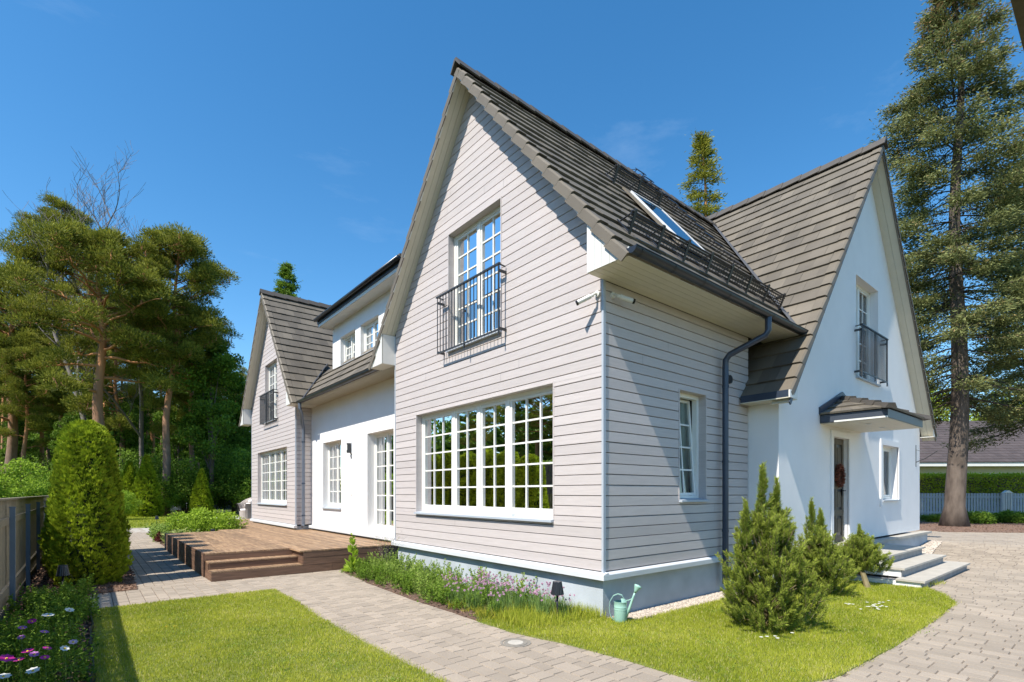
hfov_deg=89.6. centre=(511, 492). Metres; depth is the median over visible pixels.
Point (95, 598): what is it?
herb plant
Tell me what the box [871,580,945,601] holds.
long grass
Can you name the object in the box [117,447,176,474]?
shrub
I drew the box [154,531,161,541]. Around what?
dark red plant
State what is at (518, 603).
chive plant
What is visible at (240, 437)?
birch tree
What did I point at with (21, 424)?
birch tree
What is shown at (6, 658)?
cosmos flower
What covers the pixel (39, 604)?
herb plant
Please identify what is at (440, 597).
herb plant
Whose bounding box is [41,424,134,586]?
thuja
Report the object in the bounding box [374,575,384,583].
herb plant
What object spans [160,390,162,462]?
tree trunk
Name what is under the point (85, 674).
herb plant
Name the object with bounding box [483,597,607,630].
long grass
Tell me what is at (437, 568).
herb plant
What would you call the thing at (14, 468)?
shrub
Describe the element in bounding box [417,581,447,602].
herb plant
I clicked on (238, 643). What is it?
clover
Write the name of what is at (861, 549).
dwarf pine
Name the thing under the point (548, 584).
chive plant
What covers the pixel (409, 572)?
herb plant
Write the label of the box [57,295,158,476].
pine tree
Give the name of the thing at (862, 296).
window
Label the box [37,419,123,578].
thuja
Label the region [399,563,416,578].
herb plant
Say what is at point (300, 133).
sky
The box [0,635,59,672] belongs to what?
herb plant
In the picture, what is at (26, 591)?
herb plant
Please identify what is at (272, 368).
window
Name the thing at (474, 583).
herb plant
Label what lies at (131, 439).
birch tree
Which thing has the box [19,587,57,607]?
herb plant
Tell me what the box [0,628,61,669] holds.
herb plant
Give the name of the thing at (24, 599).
herb plant
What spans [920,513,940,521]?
shrub
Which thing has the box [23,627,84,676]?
cosmos flower
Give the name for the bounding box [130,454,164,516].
thuja
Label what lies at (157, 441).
woodland
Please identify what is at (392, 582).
herb plant
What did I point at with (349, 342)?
window
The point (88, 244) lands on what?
pine tree
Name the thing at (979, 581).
driveway
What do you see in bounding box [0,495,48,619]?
board fence
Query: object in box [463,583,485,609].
chive plant
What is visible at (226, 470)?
shrub
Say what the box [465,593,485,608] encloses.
herb plant
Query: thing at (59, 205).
pine tree
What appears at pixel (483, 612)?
yellow grass
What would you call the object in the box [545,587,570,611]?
chive plant
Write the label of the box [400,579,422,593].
herb plant
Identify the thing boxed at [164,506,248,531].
bright shrub
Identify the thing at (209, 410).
birch tree
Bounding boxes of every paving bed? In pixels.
[92,545,1023,681]
[131,532,206,586]
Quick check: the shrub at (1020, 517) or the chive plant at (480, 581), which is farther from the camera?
the shrub at (1020, 517)
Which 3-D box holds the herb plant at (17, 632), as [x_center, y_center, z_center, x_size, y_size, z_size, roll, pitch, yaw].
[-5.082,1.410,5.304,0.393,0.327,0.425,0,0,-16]
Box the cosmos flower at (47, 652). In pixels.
[24,645,76,681]
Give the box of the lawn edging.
[89,609,94,681]
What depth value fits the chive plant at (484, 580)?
7.53 m
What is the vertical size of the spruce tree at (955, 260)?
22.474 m
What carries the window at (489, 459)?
in the house at (631, 375)
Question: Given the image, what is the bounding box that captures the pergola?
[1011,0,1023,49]
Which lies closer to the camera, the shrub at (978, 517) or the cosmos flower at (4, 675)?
the cosmos flower at (4, 675)
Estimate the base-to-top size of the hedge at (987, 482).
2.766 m
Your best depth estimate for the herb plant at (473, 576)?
7.97 m
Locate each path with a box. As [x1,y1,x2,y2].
[90,580,252,608]
[127,528,208,589]
[235,569,696,681]
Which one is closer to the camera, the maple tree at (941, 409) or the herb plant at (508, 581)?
the herb plant at (508, 581)
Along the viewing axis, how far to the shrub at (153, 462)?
37.23 m
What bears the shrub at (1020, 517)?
on the needle litter
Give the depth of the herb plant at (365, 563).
9.99 m
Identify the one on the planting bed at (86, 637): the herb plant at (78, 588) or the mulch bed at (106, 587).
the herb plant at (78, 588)
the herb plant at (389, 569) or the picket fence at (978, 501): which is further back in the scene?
the picket fence at (978, 501)
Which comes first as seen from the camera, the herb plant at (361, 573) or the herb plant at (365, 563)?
the herb plant at (361, 573)
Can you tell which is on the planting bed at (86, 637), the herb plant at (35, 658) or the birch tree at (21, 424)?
the herb plant at (35, 658)
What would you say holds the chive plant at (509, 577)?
on the planting bed at (414, 598)
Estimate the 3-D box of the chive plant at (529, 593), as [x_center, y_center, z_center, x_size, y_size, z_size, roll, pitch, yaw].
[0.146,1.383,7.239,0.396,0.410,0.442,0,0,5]
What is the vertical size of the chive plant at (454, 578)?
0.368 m
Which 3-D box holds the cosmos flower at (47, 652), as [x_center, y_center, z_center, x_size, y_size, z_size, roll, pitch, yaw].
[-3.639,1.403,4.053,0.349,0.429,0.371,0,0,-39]
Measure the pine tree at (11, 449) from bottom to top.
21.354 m
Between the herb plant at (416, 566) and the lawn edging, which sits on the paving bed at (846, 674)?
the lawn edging
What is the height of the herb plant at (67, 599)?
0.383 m
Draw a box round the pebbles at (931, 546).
[920,540,941,553]
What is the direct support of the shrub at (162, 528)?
on the planting bed
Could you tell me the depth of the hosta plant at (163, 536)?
15.22 m
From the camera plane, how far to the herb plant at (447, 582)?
7.65 m
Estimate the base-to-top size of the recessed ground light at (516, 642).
0.018 m
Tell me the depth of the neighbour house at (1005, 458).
38.78 m
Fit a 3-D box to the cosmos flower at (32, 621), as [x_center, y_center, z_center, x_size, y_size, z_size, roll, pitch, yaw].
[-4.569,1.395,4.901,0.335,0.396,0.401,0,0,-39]
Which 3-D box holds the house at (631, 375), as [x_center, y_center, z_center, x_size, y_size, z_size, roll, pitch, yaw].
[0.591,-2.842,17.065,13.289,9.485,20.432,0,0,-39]
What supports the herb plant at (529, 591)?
on the planting bed at (414, 598)
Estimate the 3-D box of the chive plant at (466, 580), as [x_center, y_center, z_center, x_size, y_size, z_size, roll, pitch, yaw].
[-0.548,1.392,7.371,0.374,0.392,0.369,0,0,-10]
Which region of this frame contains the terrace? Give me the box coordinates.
[131,516,250,532]
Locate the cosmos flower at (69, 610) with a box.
[43,608,88,639]
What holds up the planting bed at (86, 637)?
on the ground
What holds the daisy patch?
on the lawn at (652, 667)
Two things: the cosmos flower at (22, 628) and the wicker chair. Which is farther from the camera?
the wicker chair
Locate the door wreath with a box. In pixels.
[834,463,845,487]
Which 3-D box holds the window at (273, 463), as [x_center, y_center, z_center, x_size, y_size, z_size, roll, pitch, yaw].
[-8.453,-0.550,18.277,0.255,1.940,3.727,0,0,-39]
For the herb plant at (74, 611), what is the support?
on the planting bed at (86, 637)
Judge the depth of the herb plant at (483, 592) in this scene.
7.30 m
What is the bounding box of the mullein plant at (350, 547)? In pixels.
[342,533,360,571]
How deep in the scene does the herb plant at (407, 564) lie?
9.95 m
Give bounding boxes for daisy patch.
[760,600,889,636]
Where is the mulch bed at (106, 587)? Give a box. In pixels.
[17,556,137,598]
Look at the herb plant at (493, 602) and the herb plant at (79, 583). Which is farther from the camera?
the herb plant at (79, 583)
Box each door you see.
[375,430,393,531]
[834,438,845,541]
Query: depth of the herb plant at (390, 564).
9.35 m
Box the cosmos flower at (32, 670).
[12,665,56,681]
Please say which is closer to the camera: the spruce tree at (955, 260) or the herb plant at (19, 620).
the herb plant at (19, 620)
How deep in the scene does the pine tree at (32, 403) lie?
45.38 m
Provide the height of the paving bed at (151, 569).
0.012 m
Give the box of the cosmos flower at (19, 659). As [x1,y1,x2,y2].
[1,654,59,681]
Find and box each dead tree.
[1,141,144,419]
[1,179,150,466]
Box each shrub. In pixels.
[0,457,52,496]
[0,475,24,497]
[3,473,50,495]
[10,455,52,488]
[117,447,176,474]
[122,490,143,514]
[133,453,191,480]
[145,521,178,535]
[146,524,173,541]
[154,481,191,515]
[157,455,221,513]
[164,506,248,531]
[173,458,231,508]
[193,444,250,512]
[205,447,250,508]
[355,524,404,562]
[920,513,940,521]
[967,510,998,523]
[988,509,1023,523]
[1004,510,1023,522]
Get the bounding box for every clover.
[100,596,432,681]
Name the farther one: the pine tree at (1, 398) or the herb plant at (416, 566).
the pine tree at (1, 398)
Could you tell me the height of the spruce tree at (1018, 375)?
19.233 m
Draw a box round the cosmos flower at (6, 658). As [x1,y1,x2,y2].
[0,654,44,681]
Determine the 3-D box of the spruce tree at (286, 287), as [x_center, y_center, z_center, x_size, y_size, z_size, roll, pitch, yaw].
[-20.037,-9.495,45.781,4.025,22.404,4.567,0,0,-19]
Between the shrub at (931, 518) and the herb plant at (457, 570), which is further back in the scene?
the shrub at (931, 518)
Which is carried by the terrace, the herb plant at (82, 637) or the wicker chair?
the wicker chair
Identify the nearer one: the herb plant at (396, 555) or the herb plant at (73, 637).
the herb plant at (73, 637)
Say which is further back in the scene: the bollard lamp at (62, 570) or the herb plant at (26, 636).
the bollard lamp at (62, 570)
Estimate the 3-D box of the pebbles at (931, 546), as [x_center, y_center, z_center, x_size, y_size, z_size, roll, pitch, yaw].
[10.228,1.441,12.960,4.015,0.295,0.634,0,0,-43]
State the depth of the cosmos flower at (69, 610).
5.35 m
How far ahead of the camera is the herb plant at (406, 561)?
9.98 m
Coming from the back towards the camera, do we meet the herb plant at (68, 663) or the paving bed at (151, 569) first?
the paving bed at (151, 569)
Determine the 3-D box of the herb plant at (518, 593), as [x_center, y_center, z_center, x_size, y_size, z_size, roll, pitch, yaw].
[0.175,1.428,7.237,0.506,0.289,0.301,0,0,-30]
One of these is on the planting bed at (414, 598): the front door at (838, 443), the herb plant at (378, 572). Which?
the herb plant at (378, 572)
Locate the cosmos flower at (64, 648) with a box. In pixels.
[32,645,112,681]
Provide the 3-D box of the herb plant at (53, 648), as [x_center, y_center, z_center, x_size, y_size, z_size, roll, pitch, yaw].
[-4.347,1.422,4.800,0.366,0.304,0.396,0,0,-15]
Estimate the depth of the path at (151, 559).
11.23 m
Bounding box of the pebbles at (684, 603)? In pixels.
[612,587,735,619]
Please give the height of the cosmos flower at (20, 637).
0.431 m
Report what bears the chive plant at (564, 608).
on the lawn at (652, 667)
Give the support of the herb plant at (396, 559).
on the planting bed at (414, 598)
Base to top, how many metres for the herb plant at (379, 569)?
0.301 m
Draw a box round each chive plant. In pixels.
[437,571,458,589]
[444,574,463,597]
[444,581,465,603]
[461,577,484,602]
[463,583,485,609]
[470,571,491,591]
[471,573,492,592]
[478,575,501,604]
[482,591,510,612]
[485,579,520,601]
[490,583,515,609]
[494,575,516,597]
[503,585,533,610]
[511,578,533,603]
[521,582,551,608]
[527,581,550,603]
[532,589,554,614]
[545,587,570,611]
[552,594,577,615]
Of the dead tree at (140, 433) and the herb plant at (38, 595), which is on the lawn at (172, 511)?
the dead tree at (140, 433)
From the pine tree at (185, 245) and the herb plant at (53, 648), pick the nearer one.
the herb plant at (53, 648)
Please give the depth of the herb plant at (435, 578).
8.62 m
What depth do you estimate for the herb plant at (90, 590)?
7.77 m
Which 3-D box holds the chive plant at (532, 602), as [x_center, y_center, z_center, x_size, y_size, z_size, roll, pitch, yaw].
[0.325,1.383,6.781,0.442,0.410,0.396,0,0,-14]
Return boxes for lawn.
[93,590,438,681]
[130,508,238,527]
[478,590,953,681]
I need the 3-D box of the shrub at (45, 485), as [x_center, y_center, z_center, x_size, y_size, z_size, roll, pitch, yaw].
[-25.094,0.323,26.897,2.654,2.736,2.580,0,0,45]
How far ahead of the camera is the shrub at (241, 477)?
37.80 m
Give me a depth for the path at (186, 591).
8.29 m
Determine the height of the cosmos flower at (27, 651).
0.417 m
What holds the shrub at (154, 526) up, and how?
on the planting bed
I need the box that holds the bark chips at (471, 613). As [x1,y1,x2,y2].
[349,569,528,616]
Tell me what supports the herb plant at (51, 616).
on the planting bed at (86, 637)
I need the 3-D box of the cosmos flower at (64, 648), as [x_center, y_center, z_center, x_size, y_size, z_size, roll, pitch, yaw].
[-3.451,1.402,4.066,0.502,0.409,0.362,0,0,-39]
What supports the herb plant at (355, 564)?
on the planting bed at (414, 598)
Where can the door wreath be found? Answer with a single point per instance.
(839, 471)
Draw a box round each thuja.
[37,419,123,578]
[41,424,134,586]
[43,419,129,538]
[121,460,136,515]
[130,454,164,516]
[189,468,215,512]
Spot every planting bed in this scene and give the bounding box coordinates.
[0,597,92,681]
[344,570,511,620]
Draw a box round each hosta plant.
[160,527,199,538]
[160,529,183,543]
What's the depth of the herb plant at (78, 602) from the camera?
6.56 m
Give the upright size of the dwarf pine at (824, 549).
1.578 m
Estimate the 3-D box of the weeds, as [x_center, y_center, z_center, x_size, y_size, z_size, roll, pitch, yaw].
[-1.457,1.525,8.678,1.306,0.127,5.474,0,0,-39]
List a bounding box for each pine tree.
[0,190,123,427]
[0,217,198,426]
[0,256,86,472]
[0,311,10,443]
[0,317,76,473]
[0,330,70,482]
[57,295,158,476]
[88,360,136,448]
[110,338,174,458]
[113,221,243,514]
[144,309,234,512]
[155,361,247,468]
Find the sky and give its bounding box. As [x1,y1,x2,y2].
[0,0,1023,431]
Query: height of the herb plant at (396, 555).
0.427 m
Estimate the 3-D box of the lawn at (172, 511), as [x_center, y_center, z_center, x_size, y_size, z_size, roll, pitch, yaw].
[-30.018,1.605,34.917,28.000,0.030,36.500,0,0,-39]
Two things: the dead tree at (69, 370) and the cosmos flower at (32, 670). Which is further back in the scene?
the dead tree at (69, 370)
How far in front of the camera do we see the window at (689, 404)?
8.12 m
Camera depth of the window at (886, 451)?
12.81 m
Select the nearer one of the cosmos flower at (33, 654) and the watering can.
the cosmos flower at (33, 654)
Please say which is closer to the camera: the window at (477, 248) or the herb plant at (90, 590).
the herb plant at (90, 590)
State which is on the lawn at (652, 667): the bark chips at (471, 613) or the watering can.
the watering can
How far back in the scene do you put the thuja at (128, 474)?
34.70 m
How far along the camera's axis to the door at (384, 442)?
12.92 m
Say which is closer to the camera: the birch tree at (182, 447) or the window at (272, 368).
the window at (272, 368)
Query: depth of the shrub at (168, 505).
35.73 m
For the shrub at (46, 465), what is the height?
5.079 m
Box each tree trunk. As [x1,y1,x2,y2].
[1,398,3,475]
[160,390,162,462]
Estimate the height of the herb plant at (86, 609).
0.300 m
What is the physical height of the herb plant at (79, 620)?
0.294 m
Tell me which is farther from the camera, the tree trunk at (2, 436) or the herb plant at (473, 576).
the tree trunk at (2, 436)
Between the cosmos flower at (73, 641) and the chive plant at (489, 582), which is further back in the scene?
the chive plant at (489, 582)
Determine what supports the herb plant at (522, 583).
on the planting bed at (414, 598)
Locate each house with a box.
[239,57,937,616]
[920,421,1023,477]
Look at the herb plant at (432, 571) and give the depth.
8.93 m
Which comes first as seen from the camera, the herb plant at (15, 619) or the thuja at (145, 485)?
the herb plant at (15, 619)
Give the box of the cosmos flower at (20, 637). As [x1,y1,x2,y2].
[0,630,45,676]
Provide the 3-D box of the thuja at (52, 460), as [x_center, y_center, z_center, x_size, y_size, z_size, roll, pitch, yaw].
[-8.920,0.029,10.749,1.342,3.141,1.371,0,0,3]
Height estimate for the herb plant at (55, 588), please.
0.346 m
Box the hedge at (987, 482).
[920,471,1023,515]
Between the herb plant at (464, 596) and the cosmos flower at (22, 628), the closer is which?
the cosmos flower at (22, 628)
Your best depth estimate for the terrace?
22.92 m
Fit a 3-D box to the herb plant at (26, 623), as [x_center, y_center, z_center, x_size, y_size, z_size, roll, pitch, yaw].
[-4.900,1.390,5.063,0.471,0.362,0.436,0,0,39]
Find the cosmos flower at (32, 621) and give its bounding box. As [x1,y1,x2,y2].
[8,618,50,654]
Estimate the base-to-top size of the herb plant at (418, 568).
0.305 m
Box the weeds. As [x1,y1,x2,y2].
[339,566,529,618]
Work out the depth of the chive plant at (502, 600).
6.91 m
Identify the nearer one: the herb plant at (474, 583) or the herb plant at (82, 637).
the herb plant at (82, 637)
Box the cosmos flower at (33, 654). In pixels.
[9,651,62,681]
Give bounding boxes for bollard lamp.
[56,564,69,583]
[551,581,563,615]
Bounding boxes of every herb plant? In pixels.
[0,605,39,630]
[0,606,53,636]
[0,612,40,650]
[0,613,40,641]
[0,619,47,656]
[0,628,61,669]
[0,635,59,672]
[0,653,38,681]
[1,624,27,651]
[4,615,43,637]
[4,628,28,651]
[6,588,46,615]
[7,585,49,616]
[14,617,54,638]
[15,631,69,662]
[16,614,63,644]
[16,646,61,675]
[17,583,47,601]
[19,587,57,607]
[19,625,77,664]
[26,590,63,615]
[28,581,65,601]
[29,594,59,614]
[29,601,61,623]
[30,586,72,619]
[30,602,68,627]
[32,587,67,609]
[33,637,99,681]
[39,649,83,673]
[42,595,90,627]
[43,613,82,644]
[47,615,78,632]
[49,583,92,614]
[55,590,95,617]
[55,620,98,652]
[57,574,98,599]
[57,604,86,621]
[59,574,90,592]
[60,573,94,597]
[63,595,101,620]
[64,595,100,616]
[69,593,98,611]
[348,558,362,571]
[355,559,371,572]
[355,564,377,580]
[360,564,384,578]
[363,552,386,568]
[367,565,393,581]
[374,548,399,562]
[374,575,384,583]
[379,557,388,568]
[380,571,402,584]
[381,569,411,588]
[384,567,395,577]
[385,561,403,579]
[386,555,409,573]
[387,552,408,566]
[392,553,416,573]
[394,569,417,582]
[399,557,415,570]
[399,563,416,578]
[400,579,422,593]
[401,573,417,587]
[404,559,425,574]
[412,565,426,580]
[412,571,441,594]
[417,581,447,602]
[418,559,439,571]
[422,563,444,581]
[424,572,447,584]
[425,558,449,578]
[426,574,458,598]
[435,583,455,604]
[447,562,463,580]
[448,596,465,608]
[452,572,469,586]
[455,590,474,603]
[460,583,490,603]
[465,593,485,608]
[467,577,484,593]
[468,566,487,579]
[469,568,499,585]
[480,589,498,609]
[485,600,500,616]
[498,572,526,596]
[507,584,539,602]
[515,572,536,595]
[523,587,537,603]
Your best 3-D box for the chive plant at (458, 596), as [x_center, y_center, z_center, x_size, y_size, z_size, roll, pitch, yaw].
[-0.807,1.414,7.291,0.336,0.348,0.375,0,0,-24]
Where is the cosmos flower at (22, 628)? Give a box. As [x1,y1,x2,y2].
[0,625,49,655]
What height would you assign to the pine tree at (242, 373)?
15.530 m
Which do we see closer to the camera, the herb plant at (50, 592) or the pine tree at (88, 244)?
the herb plant at (50, 592)
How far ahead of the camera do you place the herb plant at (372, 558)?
10.58 m
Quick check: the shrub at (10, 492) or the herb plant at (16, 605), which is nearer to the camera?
the herb plant at (16, 605)
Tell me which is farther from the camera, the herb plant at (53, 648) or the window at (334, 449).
the window at (334, 449)
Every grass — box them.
[443,598,514,620]
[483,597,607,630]
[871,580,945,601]
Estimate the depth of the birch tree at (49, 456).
53.79 m
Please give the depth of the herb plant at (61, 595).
6.48 m
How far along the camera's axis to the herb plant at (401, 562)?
10.02 m
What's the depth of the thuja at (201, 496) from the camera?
35.69 m
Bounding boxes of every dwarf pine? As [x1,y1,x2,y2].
[715,461,839,633]
[791,496,860,596]
[837,524,894,587]
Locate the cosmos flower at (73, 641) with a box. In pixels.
[49,638,100,681]
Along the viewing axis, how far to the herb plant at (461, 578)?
8.51 m
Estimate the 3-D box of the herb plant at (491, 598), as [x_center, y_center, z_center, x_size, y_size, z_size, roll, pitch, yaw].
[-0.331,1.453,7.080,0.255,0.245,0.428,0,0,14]
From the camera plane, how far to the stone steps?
9.56 m
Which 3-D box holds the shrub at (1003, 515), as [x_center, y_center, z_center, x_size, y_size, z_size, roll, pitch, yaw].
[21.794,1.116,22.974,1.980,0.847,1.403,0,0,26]
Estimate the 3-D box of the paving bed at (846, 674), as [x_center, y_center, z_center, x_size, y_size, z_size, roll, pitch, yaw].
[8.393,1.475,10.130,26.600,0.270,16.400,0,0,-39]
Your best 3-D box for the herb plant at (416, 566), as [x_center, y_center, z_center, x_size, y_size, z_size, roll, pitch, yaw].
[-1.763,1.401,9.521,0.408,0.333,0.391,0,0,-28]
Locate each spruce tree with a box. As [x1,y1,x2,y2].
[273,262,302,297]
[677,130,727,216]
[864,0,1023,526]
[940,126,1023,453]
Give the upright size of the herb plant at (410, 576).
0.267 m
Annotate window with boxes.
[256,448,286,505]
[264,361,276,423]
[321,441,340,509]
[342,332,354,364]
[358,319,377,356]
[414,386,553,522]
[446,206,500,352]
[679,393,708,501]
[856,284,880,386]
[883,447,899,500]
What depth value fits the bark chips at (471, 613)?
7.79 m
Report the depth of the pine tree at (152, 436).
57.11 m
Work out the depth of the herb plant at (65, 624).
5.70 m
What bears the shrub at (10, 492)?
on the lawn at (172, 511)
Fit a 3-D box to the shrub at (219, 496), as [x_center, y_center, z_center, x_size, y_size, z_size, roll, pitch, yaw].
[-23.602,-0.594,40.115,4.943,4.617,4.920,0,0,-8]
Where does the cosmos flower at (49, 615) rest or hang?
on the planting bed at (86, 637)
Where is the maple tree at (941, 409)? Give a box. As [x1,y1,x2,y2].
[931,390,973,420]
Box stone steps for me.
[843,544,969,587]
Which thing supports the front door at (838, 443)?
in the house at (631, 375)
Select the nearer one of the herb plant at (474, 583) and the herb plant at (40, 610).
the herb plant at (40, 610)
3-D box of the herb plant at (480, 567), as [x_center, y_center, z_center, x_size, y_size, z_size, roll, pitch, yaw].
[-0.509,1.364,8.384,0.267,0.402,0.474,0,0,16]
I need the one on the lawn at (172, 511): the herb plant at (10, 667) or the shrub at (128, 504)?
the shrub at (128, 504)
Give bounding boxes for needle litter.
[919,520,1023,532]
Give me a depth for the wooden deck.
10.87 m
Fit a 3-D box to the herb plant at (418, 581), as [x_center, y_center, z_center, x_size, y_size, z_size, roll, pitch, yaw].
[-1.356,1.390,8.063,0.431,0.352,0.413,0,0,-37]
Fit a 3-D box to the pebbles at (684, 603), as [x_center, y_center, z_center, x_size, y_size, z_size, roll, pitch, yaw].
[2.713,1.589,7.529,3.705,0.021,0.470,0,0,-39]
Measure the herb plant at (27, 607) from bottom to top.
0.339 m
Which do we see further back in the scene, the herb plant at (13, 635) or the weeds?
the weeds
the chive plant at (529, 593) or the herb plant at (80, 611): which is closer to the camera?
the herb plant at (80, 611)
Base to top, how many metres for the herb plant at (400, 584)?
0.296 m
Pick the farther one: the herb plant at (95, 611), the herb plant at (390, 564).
the herb plant at (390, 564)
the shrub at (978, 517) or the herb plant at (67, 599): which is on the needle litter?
the shrub at (978, 517)
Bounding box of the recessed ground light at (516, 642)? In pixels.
[500,638,530,647]
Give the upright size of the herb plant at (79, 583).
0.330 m
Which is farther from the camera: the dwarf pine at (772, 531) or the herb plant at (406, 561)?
the herb plant at (406, 561)
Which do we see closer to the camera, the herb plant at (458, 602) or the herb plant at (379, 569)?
the herb plant at (458, 602)
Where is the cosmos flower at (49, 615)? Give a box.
[28,613,77,646]
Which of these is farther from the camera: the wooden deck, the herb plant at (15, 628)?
the wooden deck
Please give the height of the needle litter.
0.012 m
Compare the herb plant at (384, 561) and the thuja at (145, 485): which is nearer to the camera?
the herb plant at (384, 561)
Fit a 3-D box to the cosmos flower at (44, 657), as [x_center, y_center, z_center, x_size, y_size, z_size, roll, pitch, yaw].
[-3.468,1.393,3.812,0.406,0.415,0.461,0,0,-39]
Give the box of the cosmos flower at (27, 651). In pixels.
[0,647,44,681]
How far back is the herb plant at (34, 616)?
5.36 m
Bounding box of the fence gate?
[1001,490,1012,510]
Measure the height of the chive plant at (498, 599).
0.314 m
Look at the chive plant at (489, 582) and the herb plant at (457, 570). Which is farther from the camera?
the herb plant at (457, 570)
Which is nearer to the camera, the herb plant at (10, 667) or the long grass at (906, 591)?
the herb plant at (10, 667)
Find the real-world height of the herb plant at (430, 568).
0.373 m
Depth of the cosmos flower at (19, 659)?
3.77 m
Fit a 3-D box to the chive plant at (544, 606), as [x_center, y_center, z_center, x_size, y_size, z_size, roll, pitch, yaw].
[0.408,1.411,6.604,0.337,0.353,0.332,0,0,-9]
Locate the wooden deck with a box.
[165,519,397,581]
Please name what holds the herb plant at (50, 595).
on the planting bed at (86, 637)
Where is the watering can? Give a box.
[609,584,641,622]
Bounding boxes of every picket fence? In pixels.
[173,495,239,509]
[920,493,1023,516]
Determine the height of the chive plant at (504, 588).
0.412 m
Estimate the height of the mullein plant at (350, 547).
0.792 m
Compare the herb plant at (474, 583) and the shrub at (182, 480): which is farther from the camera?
the shrub at (182, 480)
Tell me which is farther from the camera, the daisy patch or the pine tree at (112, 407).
the pine tree at (112, 407)
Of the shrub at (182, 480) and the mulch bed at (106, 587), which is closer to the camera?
the mulch bed at (106, 587)
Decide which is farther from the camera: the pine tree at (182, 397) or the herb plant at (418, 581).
the pine tree at (182, 397)
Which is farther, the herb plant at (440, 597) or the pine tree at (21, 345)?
the pine tree at (21, 345)
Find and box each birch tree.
[0,408,44,478]
[26,395,58,472]
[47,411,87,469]
[113,393,159,468]
[150,387,205,511]
[171,331,246,505]
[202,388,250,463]
[218,379,250,466]
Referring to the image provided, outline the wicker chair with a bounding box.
[237,498,250,518]
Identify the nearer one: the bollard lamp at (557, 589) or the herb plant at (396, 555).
the bollard lamp at (557, 589)
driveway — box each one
[817,532,1023,681]
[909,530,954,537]
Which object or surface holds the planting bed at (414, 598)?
on the ground
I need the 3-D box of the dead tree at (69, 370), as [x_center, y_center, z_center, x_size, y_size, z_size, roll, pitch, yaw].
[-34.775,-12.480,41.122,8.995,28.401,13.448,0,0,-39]
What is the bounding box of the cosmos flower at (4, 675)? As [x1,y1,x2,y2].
[0,673,30,681]
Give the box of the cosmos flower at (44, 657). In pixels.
[16,652,77,681]
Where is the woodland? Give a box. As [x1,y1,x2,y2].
[0,379,249,471]
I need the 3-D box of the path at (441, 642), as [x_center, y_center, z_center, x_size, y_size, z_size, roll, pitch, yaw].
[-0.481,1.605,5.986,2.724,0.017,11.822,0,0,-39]
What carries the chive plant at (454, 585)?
on the planting bed at (414, 598)
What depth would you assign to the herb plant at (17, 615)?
5.58 m
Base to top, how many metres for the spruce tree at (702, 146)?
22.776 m
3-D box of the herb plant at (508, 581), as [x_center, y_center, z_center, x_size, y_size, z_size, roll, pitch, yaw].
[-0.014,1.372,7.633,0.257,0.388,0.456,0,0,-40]
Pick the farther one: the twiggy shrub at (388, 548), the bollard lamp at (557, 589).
the twiggy shrub at (388, 548)
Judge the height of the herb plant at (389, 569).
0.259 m

